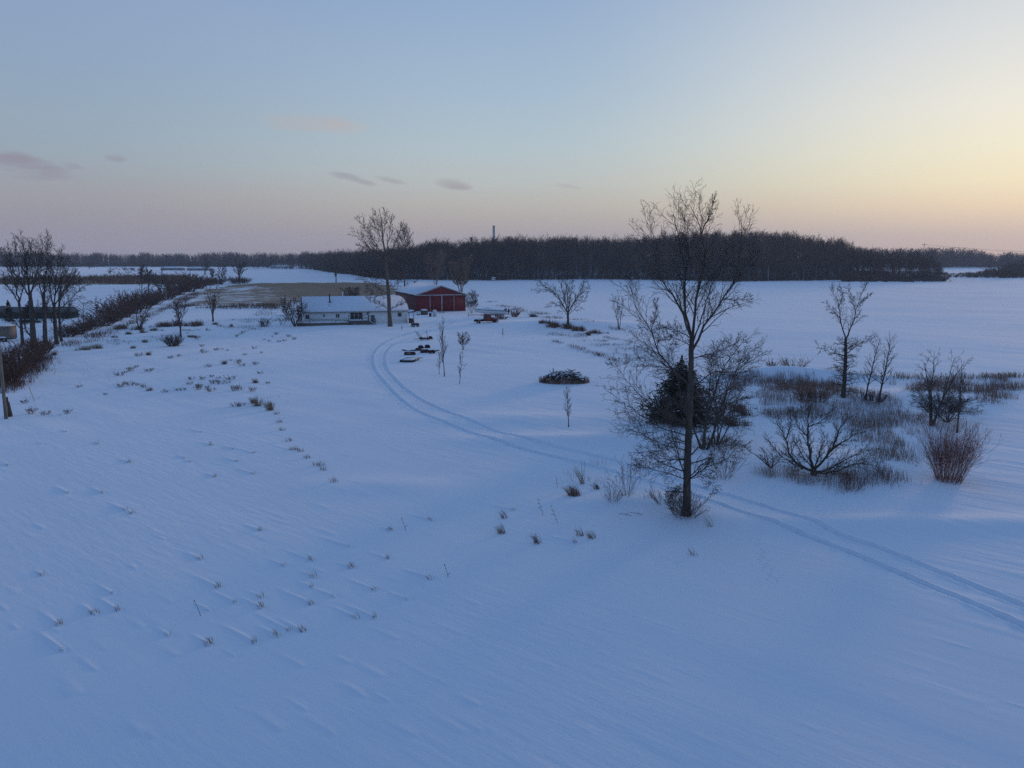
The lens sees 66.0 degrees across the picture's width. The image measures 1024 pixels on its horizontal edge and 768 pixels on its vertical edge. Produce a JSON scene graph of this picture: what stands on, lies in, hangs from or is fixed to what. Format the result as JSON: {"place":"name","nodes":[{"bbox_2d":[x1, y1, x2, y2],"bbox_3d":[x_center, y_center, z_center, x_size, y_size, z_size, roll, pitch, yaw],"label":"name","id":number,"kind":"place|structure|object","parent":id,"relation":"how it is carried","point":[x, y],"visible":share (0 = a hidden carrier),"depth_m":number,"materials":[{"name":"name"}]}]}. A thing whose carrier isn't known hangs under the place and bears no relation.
{"place":"outdoors","nodes":[
{"label":"outdoors","id":0,"kind":"place"},
{"bbox_2d":[1,277,400,308],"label":"stubble field","id":1,"kind":"structure","parent":0,"point":[260,293],"depth_m":327.27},
{"bbox_2d":[0,258,1023,767],"bbox_3d":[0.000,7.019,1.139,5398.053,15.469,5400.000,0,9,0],"label":"ground","id":2,"kind":"structure","parent":0,"point":[640,636],"depth_m":39.47,"materials":[{"name":"snow"}]},
{"bbox_2d":[0,306,8,418],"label":"utility pole","id":3,"kind":"object","parent":2,"relation":"on","point":[2,387],"visible":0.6,"depth_m":70.63,"materials":[{"name":"brown wood"}]},
{"bbox_2d":[0,325,16,341],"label":"box trailer","id":4,"kind":"object","parent":2,"relation":"on","point":[8,332],"visible":1,"depth_m":134.22,"materials":[{"name":"metal"}]},
{"bbox_2d":[1,300,17,321],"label":"conifer tree","id":5,"kind":"object","parent":2,"relation":"on","point":[8,309],"visible":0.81,"depth_m":177.43,"materials":[{"name":"green plant"}]},
{"bbox_2d":[0,237,35,344],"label":"bare tree","id":6,"kind":"object","parent":2,"relation":"on","point":[19,305],"visible":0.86,"depth_m":128.66,"materials":[{"name":"brown plant"}]},
{"bbox_2d":[0,350,38,384],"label":"hedge shrub","id":7,"kind":"object","parent":2,"relation":"on","point":[9,372],"visible":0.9,"depth_m":90.57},
{"bbox_2d":[1,341,52,371],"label":"hedge shrub","id":8,"kind":"object","parent":2,"relation":"on","point":[29,355],"visible":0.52,"depth_m":98.97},
{"bbox_2d":[4,229,53,340],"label":"bare tree","id":9,"kind":"object","parent":2,"relation":"on","point":[32,330],"visible":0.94,"depth_m":126.91,"materials":[{"name":"brown plant"}]},
{"bbox_2d":[17,301,41,322],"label":"conifer tree","id":10,"kind":"object","parent":2,"relation":"on","point":[26,317],"visible":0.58,"depth_m":174.57,"materials":[{"name":"green plant"}]},
{"bbox_2d":[8,338,51,361],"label":"hedge shrub","id":11,"kind":"object","parent":2,"relation":"on","point":[36,348],"visible":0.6,"depth_m":109.14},
{"bbox_2d":[0,352,60,392],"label":"weeds","id":12,"kind":"object","parent":2,"relation":"on","point":[31,373],"visible":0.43,"depth_m":95.74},
{"bbox_2d":[0,307,79,318],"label":"long shed","id":13,"kind":"structure","parent":2,"relation":"on","point":[73,310],"depth_m":186.72,"materials":[{"name":"metal"}]},
{"bbox_2d":[25,335,60,353],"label":"hedge shrub","id":14,"kind":"object","parent":2,"relation":"on","point":[56,341],"visible":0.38,"depth_m":118.14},
{"bbox_2d":[28,230,59,343],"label":"bare tree","id":15,"kind":"object","parent":2,"relation":"on","point":[44,316],"visible":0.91,"depth_m":127.77,"materials":[{"name":"brown plant"}]},
{"bbox_2d":[38,244,87,343],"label":"bare tree","id":16,"kind":"object","parent":2,"relation":"on","point":[54,316],"visible":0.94,"depth_m":130.38,"materials":[{"name":"brown plant"}]},
{"bbox_2d":[49,324,87,336],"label":"hedge shrub","id":17,"kind":"object","parent":2,"relation":"on","point":[68,332],"visible":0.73,"depth_m":142.86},
{"bbox_2d":[56,254,84,341],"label":"bare tree","id":18,"kind":"object","parent":2,"relation":"on","point":[60,321],"visible":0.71,"depth_m":134.23,"materials":[{"name":"brown plant"}]},
{"bbox_2d":[61,321,98,334],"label":"hedge shrub","id":19,"kind":"object","parent":2,"relation":"on","point":[88,327],"visible":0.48,"depth_m":147.13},
{"bbox_2d":[71,317,111,329],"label":"hedge shrub","id":20,"kind":"object","parent":2,"relation":"on","point":[100,324],"visible":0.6,"depth_m":156.69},
{"bbox_2d":[0,273,196,284],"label":"reeds","id":21,"kind":"object","parent":2,"relation":"on","point":[125,278],"visible":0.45,"depth_m":458.89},
{"bbox_2d":[82,310,128,325],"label":"hedge shrub","id":22,"kind":"object","parent":2,"relation":"on","point":[112,319],"visible":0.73,"depth_m":164.05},
{"bbox_2d":[89,301,132,321],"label":"hedge shrub","id":23,"kind":"object","parent":2,"relation":"on","point":[110,309],"visible":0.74,"depth_m":176.76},
{"bbox_2d":[99,294,140,317],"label":"hedge shrub","id":24,"kind":"object","parent":2,"relation":"on","point":[135,301],"visible":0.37,"depth_m":189.20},
{"bbox_2d":[53,291,207,346],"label":"weeds","id":25,"kind":"object","parent":2,"relation":"on","point":[132,321],"visible":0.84,"depth_m":157.52,"materials":[{"name":"orange plant"}]},
{"bbox_2d":[107,287,154,313],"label":"hedge shrub","id":26,"kind":"object","parent":2,"relation":"on","point":[143,300],"visible":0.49,"depth_m":201.30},
{"bbox_2d":[0,258,271,266],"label":"scrub","id":27,"kind":"object","parent":2,"relation":"on","point":[153,263],"visible":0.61,"depth_m":1076.26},
{"bbox_2d":[127,306,151,328],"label":"bare tree","id":28,"kind":"object","parent":2,"relation":"on","point":[143,318],"visible":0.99,"depth_m":155.84,"materials":[{"name":"brown plant"}]},
{"bbox_2d":[118,289,161,308],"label":"hedge shrub","id":29,"kind":"object","parent":2,"relation":"on","point":[153,302],"visible":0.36,"depth_m":220.12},
{"bbox_2d":[137,263,147,294],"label":"bare tree","id":30,"kind":"object","parent":2,"relation":"on","point":[141,268],"visible":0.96,"depth_m":267.31,"materials":[{"name":"brown plant"}]},
{"bbox_2d":[136,265,168,292],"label":"bare tree","id":31,"kind":"object","parent":2,"relation":"on","point":[156,280],"visible":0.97,"depth_m":271.90,"materials":[{"name":"brown plant"}]},
{"bbox_2d":[137,291,172,304],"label":"hedge shrub","id":32,"kind":"object","parent":2,"relation":"on","point":[163,298],"visible":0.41,"depth_m":238.80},
{"bbox_2d":[142,285,181,299],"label":"hedge shrub","id":33,"kind":"object","parent":2,"relation":"on","point":[170,291],"visible":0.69,"depth_m":265.14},
{"bbox_2d":[160,332,185,346],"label":"shrub","id":34,"kind":"object","parent":2,"relation":"on","point":[170,340],"visible":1,"depth_m":128.31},
{"bbox_2d":[161,266,185,269],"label":"farm shed","id":35,"kind":"structure","parent":2,"relation":"on","point":[174,268],"depth_m":802.02,"materials":[{"name":"grey metal"}]},
{"bbox_2d":[151,276,197,294],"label":"hedge shrub","id":36,"kind":"object","parent":2,"relation":"on","point":[186,287],"visible":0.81,"depth_m":296.77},
{"bbox_2d":[171,295,191,336],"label":"bare tree","id":37,"kind":"object","parent":2,"relation":"on","point":[178,312],"visible":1,"depth_m":141.83,"materials":[{"name":"brown plant"}]},
{"bbox_2d":[158,271,208,291],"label":"hedge shrub","id":38,"kind":"object","parent":2,"relation":"on","point":[199,279],"visible":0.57,"depth_m":321.73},
{"bbox_2d":[0,251,383,265],"bbox_3d":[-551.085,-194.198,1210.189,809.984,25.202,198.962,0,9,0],"label":"treeline","id":39,"kind":"object","parent":2,"relation":"on","point":[114,258],"visible":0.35,"depth_m":1163.08,"materials":[{"name":"plant"}]},
{"bbox_2d":[107,318,283,344],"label":"weeds","id":40,"kind":"object","parent":2,"relation":"on","point":[200,323],"visible":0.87,"depth_m":158.46,"materials":[{"name":"brown plant"}]},
{"bbox_2d":[186,267,213,270],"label":"farm shed","id":41,"kind":"structure","parent":2,"relation":"on","point":[197,268],"depth_m":785.88,"materials":[{"name":"grey metal"}]},
{"bbox_2d":[204,285,220,321],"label":"bare tree","id":42,"kind":"object","parent":2,"relation":"on","point":[213,305],"visible":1,"depth_m":174.55,"materials":[{"name":"brown plant"}]},
{"bbox_2d":[172,302,295,309],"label":"reeds","id":43,"kind":"object","parent":2,"relation":"on","point":[274,306],"visible":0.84,"depth_m":223.18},
{"bbox_2d":[230,259,248,283],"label":"bare tree","id":44,"kind":"object","parent":2,"relation":"on","point":[239,266],"visible":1,"depth_m":413.97,"materials":[{"name":"brown plant"}]},
{"bbox_2d":[242,255,322,268],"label":"treeline","id":45,"kind":"object","parent":2,"relation":"on","point":[274,261],"visible":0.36,"depth_m":917.12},
{"bbox_2d":[280,294,309,326],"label":"bare tree","id":46,"kind":"object","parent":2,"relation":"on","point":[284,309],"visible":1,"depth_m":161.20,"materials":[{"name":"brown plant"}]},
{"bbox_2d":[338,286,360,295],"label":"bush","id":47,"kind":"object","parent":2,"relation":"on","point":[357,293],"visible":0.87,"depth_m":246.11,"materials":[{"name":"brown plant"}]},
{"bbox_2d":[296,292,413,325],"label":"house","id":48,"kind":"structure","parent":2,"relation":"on","point":[341,310],"depth_m":169.69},
{"bbox_2d":[350,312,362,318],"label":"window","id":49,"kind":"structure","parent":48,"relation":"in","point":[353,315],"depth_m":169.40,"materials":[{"name":"black glass"}]},
{"bbox_2d":[311,261,407,279],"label":"scrub","id":50,"kind":"object","parent":2,"relation":"on","point":[324,267],"visible":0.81,"depth_m":581.94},
{"bbox_2d":[346,208,410,326],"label":"poplar tree","id":51,"kind":"object","parent":2,"relation":"on","point":[388,297],"visible":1,"depth_m":161.44,"materials":[{"name":"beige plant"}]},
{"bbox_2d":[391,223,418,286],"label":"poplar tree","id":52,"kind":"object","parent":2,"relation":"on","point":[405,250],"visible":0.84,"depth_m":298.51,"materials":[{"name":"brown plant"}]},
{"bbox_2d":[394,282,466,311],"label":"barn","id":53,"kind":"structure","parent":2,"relation":"on","point":[419,296],"depth_m":205.89,"materials":[{"name":"wood"}]},
{"bbox_2d":[430,296,441,311],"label":"sliding door","id":54,"kind":"structure","parent":53,"relation":"in","point":[435,301],"depth_m":204.94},
{"bbox_2d":[442,295,453,310],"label":"sliding door","id":55,"kind":"structure","parent":53,"relation":"in","point":[447,301],"depth_m":206.04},
{"bbox_2d":[423,249,447,284],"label":"bare tree","id":56,"kind":"object","parent":2,"relation":"on","point":[436,267],"visible":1,"depth_m":385.08,"materials":[{"name":"brown plant"}]},
{"bbox_2d":[437,316,446,376],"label":"sapling","id":57,"kind":"object","parent":2,"relation":"on","point":[443,344],"visible":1,"depth_m":96.04,"materials":[{"name":"brown plant"}]},
{"bbox_2d":[446,254,472,291],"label":"bare tree","id":58,"kind":"object","parent":2,"relation":"on","point":[459,276],"visible":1,"depth_m":301.56,"materials":[{"name":"brown plant"}]},
{"bbox_2d":[457,332,470,349],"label":"sapling","id":59,"kind":"object","parent":2,"relation":"on","point":[462,339],"visible":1,"depth_m":123.74,"materials":[{"name":"brown plant"}]},
{"bbox_2d":[461,289,478,312],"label":"bush","id":60,"kind":"object","parent":2,"relation":"on","point":[473,298],"visible":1,"depth_m":199.98,"materials":[{"name":"brown plant"}]},
{"bbox_2d":[474,313,498,323],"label":"pickup truck","id":61,"kind":"object","parent":2,"relation":"on","point":[487,317],"visible":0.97,"depth_m":167.62,"materials":[{"name":"metal"}]},
{"bbox_2d":[531,276,590,328],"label":"bare tree","id":62,"kind":"object","parent":2,"relation":"on","point":[563,300],"visible":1,"depth_m":156.11,"materials":[{"name":"brown plant"}]},
{"bbox_2d":[477,297,646,336],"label":"weeds","id":63,"kind":"object","parent":2,"relation":"on","point":[513,308],"visible":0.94,"depth_m":184.87,"materials":[{"name":"orange plant"}]},
{"bbox_2d":[537,368,589,383],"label":"brush pile","id":64,"kind":"object","parent":2,"relation":"on","point":[571,376],"visible":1,"depth_m":91.46,"materials":[{"name":"brown plant"}]},
{"bbox_2d":[299,266,839,280],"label":"undergrowth","id":65,"kind":"object","parent":2,"relation":"on","point":[646,278],"visible":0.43,"depth_m":483.43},
{"bbox_2d":[562,483,580,496],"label":"grass tuft","id":66,"kind":"object","parent":2,"relation":"on","point":[573,493],"visible":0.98,"depth_m":48.61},
{"bbox_2d":[297,225,863,280],"bbox_3d":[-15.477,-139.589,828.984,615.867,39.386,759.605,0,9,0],"label":"wood","id":67,"kind":"object","parent":2,"relation":"on","point":[487,253],"visible":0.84,"depth_m":509.05,"materials":[{"name":"plant"}]},
{"bbox_2d":[303,260,878,280],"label":"understory","id":68,"kind":"object","parent":2,"relation":"on","point":[573,272],"visible":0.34,"depth_m":493.06,"materials":[{"name":"plant"}]},
{"bbox_2d":[553,340,637,366],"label":"weeds","id":69,"kind":"object","parent":2,"relation":"on","point":[598,354],"visible":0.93,"depth_m":118.83,"materials":[{"name":"brown plant"}]},
{"bbox_2d":[543,331,677,372],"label":"weeds","id":70,"kind":"object","parent":2,"relation":"on","point":[619,348],"visible":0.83,"depth_m":127.05,"materials":[{"name":"brown plant"}]},
{"bbox_2d":[610,294,623,328],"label":"bare tree","id":71,"kind":"object","parent":2,"relation":"on","point":[618,310],"visible":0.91,"depth_m":157.05,"materials":[{"name":"brown plant"}]},
{"bbox_2d":[604,455,645,495],"bbox_3d":[6.864,5.409,48.218,2.473,2.908,3.748,4,10,24],"label":"shrub","id":72,"kind":"object","parent":2,"relation":"on","point":[622,479],"visible":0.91,"depth_m":48.29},
{"bbox_2d":[644,482,680,503],"bbox_3d":[8.779,6.330,45.983,2.116,1.445,2.040,2,10,14],"label":"shrub","id":73,"kind":"object","parent":2,"relation":"on","point":[657,501],"visible":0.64,"depth_m":45.96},
{"bbox_2d":[633,355,731,430],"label":"spruce tree","id":74,"kind":"object","parent":2,"relation":"on","point":[670,389],"visible":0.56,"depth_m":69.12,"materials":[{"name":"green plant"}]},
{"bbox_2d":[595,180,772,516],"bbox_3d":[9.425,-1.613,42.324,10.265,18.510,6.709,0,9,0],"label":"bare tree","id":75,"kind":"object","parent":2,"relation":"on","point":[687,462],"visible":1,"depth_m":42.41,"materials":[{"name":"brown plant"}]},
{"bbox_2d":[662,489,709,519],"bbox_3d":[9.692,6.604,43.896,2.806,1.583,2.831,8,12,42],"label":"shrub","id":76,"kind":"object","parent":2,"relation":"on","point":[680,508],"visible":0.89,"depth_m":43.77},
{"bbox_2d":[366,319,1023,633],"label":"tyre track","id":77,"kind":"structure","parent":2,"relation":"on","point":[975,605],"depth_m":45.36,"materials":[{"name":"snow"}]},
{"bbox_2d":[650,327,773,449],"bbox_3d":[15.608,0.511,59.669,8.951,9.354,9.446,-4,10,-21],"label":"multi stem tree","id":78,"kind":"object","parent":2,"relation":"on","point":[706,418],"visible":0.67,"depth_m":59.73,"materials":[{"name":"brown plant"}]},
{"bbox_2d":[699,432,744,448],"bbox_3d":[16.293,4.275,61.060,3.273,1.276,3.442,-3,10,-19],"label":"shrub","id":79,"kind":"object","parent":2,"relation":"on","point":[735,440],"visible":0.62,"depth_m":60.83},
{"bbox_2d":[699,346,757,444],"bbox_3d":[16.657,0.890,61.344,5.305,7.964,5.390,0,9,0],"label":"multi stem tree","id":80,"kind":"object","parent":2,"relation":"on","point":[718,432],"visible":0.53,"depth_m":61.55,"materials":[{"name":"brown plant"}]},
{"bbox_2d":[706,447,750,479],"bbox_3d":[14.281,5.181,52.472,2.701,2.342,2.697,7,11,36],"label":"shrub","id":81,"kind":"object","parent":2,"relation":"on","point":[733,466],"visible":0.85,"depth_m":52.46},
{"bbox_2d":[719,413,751,427],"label":"grass clump","id":82,"kind":"object","parent":2,"relation":"on","point":[731,424],"visible":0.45,"depth_m":68.79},
{"bbox_2d":[756,233,772,268],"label":"bare tree","id":83,"kind":"object","parent":2,"relation":"on","point":[761,245],"visible":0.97,"depth_m":458.96,"materials":[{"name":"brown plant"}]},
{"bbox_2d":[746,444,785,467],"bbox_3d":[17.785,5.046,54.519,2.886,1.812,2.452,-5,10,-26],"label":"bush","id":84,"kind":"object","parent":2,"relation":"on","point":[764,459],"visible":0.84,"depth_m":54.65,"materials":[{"name":"brown plant"}]},
{"bbox_2d":[726,364,841,390],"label":"weeds","id":85,"kind":"object","parent":2,"relation":"on","point":[777,381],"visible":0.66,"depth_m":90.20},
{"bbox_2d":[777,353,807,366],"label":"shrub","id":86,"kind":"object","parent":2,"relation":"on","point":[792,364],"visible":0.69,"depth_m":100.14,"materials":[{"name":"brown plant"}]},
{"bbox_2d":[789,384,816,402],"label":"shrub","id":87,"kind":"object","parent":2,"relation":"on","point":[807,395],"visible":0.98,"depth_m":78.36,"materials":[{"name":"orange plant"}]},
{"bbox_2d":[806,384,838,402],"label":"shrub","id":88,"kind":"object","parent":2,"relation":"on","point":[821,396],"visible":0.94,"depth_m":78.15,"materials":[{"name":"orange plant"}]},
{"bbox_2d":[762,395,884,476],"bbox_3d":[20.701,3.808,52.965,8.591,6.215,3.884,0,9,0],"label":"apple tree","id":89,"kind":"object","parent":2,"relation":"on","point":[809,456],"visible":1,"depth_m":52.76,"materials":[{"name":"brown plant"}]},
{"bbox_2d":[749,462,904,494],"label":"weeds","id":90,"kind":"object","parent":2,"relation":"on","point":[803,477],"visible":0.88,"depth_m":52.08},
{"bbox_2d":[755,378,925,485],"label":"weeds","id":91,"kind":"object","parent":2,"relation":"on","point":[869,417],"visible":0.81,"depth_m":72.35,"materials":[{"name":"plant"}]},
{"bbox_2d":[815,280,876,397],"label":"bare tree","id":92,"kind":"object","parent":2,"relation":"on","point":[844,369],"visible":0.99,"depth_m":79.48,"materials":[{"name":"brown plant"}]},
{"bbox_2d":[840,465,867,489],"bbox_3d":[21.685,5.915,50.090,2.142,1.674,2.216,0,9,0],"label":"shrub","id":93,"kind":"object","parent":2,"relation":"on","point":[853,483],"visible":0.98,"depth_m":49.86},
{"bbox_2d":[863,330,883,397],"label":"bare tree","id":94,"kind":"object","parent":2,"relation":"on","point":[872,363],"visible":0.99,"depth_m":78.86,"materials":[{"name":"brown plant"}]},
{"bbox_2d":[857,389,889,403],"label":"shrub","id":95,"kind":"object","parent":2,"relation":"on","point":[870,395],"visible":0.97,"depth_m":78.15,"materials":[{"name":"brown plant"}]},
{"bbox_2d":[866,333,896,397],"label":"bare tree","id":96,"kind":"object","parent":2,"relation":"on","point":[883,367],"visible":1,"depth_m":77.92,"materials":[{"name":"brown plant"}]},
{"bbox_2d":[836,269,950,281],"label":"scrub","id":97,"kind":"object","parent":2,"relation":"on","point":[884,276],"visible":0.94,"depth_m":459.29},
{"bbox_2d":[850,247,944,279],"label":"wood","id":98,"kind":"object","parent":2,"relation":"on","point":[875,261],"visible":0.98,"depth_m":483.18,"materials":[{"name":"plant"}]},
{"bbox_2d":[800,364,1023,380],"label":"weeds","id":99,"kind":"object","parent":2,"relation":"on","point":[1008,374],"visible":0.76,"depth_m":94.90,"materials":[{"name":"brown plant"}]},
{"bbox_2d":[854,247,1023,267],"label":"treeline","id":100,"kind":"object","parent":2,"relation":"on","point":[967,258],"visible":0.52,"depth_m":991.24,"materials":[{"name":"plant"}]},
{"bbox_2d":[914,349,973,425],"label":"multi stem tree","id":101,"kind":"object","parent":2,"relation":"on","point":[928,395],"visible":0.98,"depth_m":68.97,"materials":[{"name":"brown plant"}]},
{"bbox_2d":[900,407,987,434],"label":"weeds","id":102,"kind":"object","parent":2,"relation":"on","point":[970,410],"visible":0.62,"depth_m":71.00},
{"bbox_2d":[906,386,986,421],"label":"bush","id":103,"kind":"object","parent":2,"relation":"on","point":[952,405],"visible":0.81,"depth_m":70.51,"materials":[{"name":"brown plant"}]},
{"bbox_2d":[906,414,1000,483],"bbox_3d":[29.028,4.160,51.956,5.525,4.645,5.320,-4,10,-22],"label":"willow shrub","id":104,"kind":"object","parent":2,"relation":"on","point":[941,455],"visible":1,"depth_m":51.66,"materials":[{"name":"plant"}]},
{"bbox_2d":[885,372,1023,404],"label":"weeds","id":105,"kind":"object","parent":2,"relation":"on","point":[992,391],"visible":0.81,"depth_m":85.98,"materials":[{"name":"plant"}]},
{"bbox_2d":[952,361,968,432],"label":"bare tree","id":106,"kind":"object","parent":2,"relation":"on","point":[958,408],"visible":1,"depth_m":66.26,"materials":[{"name":"brown plant"}]},
{"bbox_2d":[946,269,1023,277],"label":"scrub","id":107,"kind":"object","parent":2,"relation":"on","point":[995,274],"visible":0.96,"depth_m":532.50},
{"bbox_2d":[981,259,1023,273],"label":"scrub","id":108,"kind":"object","parent":2,"relation":"on","point":[1015,267],"visible":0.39,"depth_m":643.21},
{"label":"boat trailer","id":109,"kind":"object","parent":2,"relation":"on","visible":0},
{"bbox_2d":[474,307,509,314],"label":"motor boat","id":110,"kind":"object","parent":109,"relation":"on","point":[494,311],"visible":0.99,"depth_m":186.59,"materials":[{"name":"metal"}]},
{"bbox_2d":[0,0,1023,260],"label":"sky","id":111,"kind":"structure","parent":0,"point":[193,127],"materials":[{"name":"blue"}]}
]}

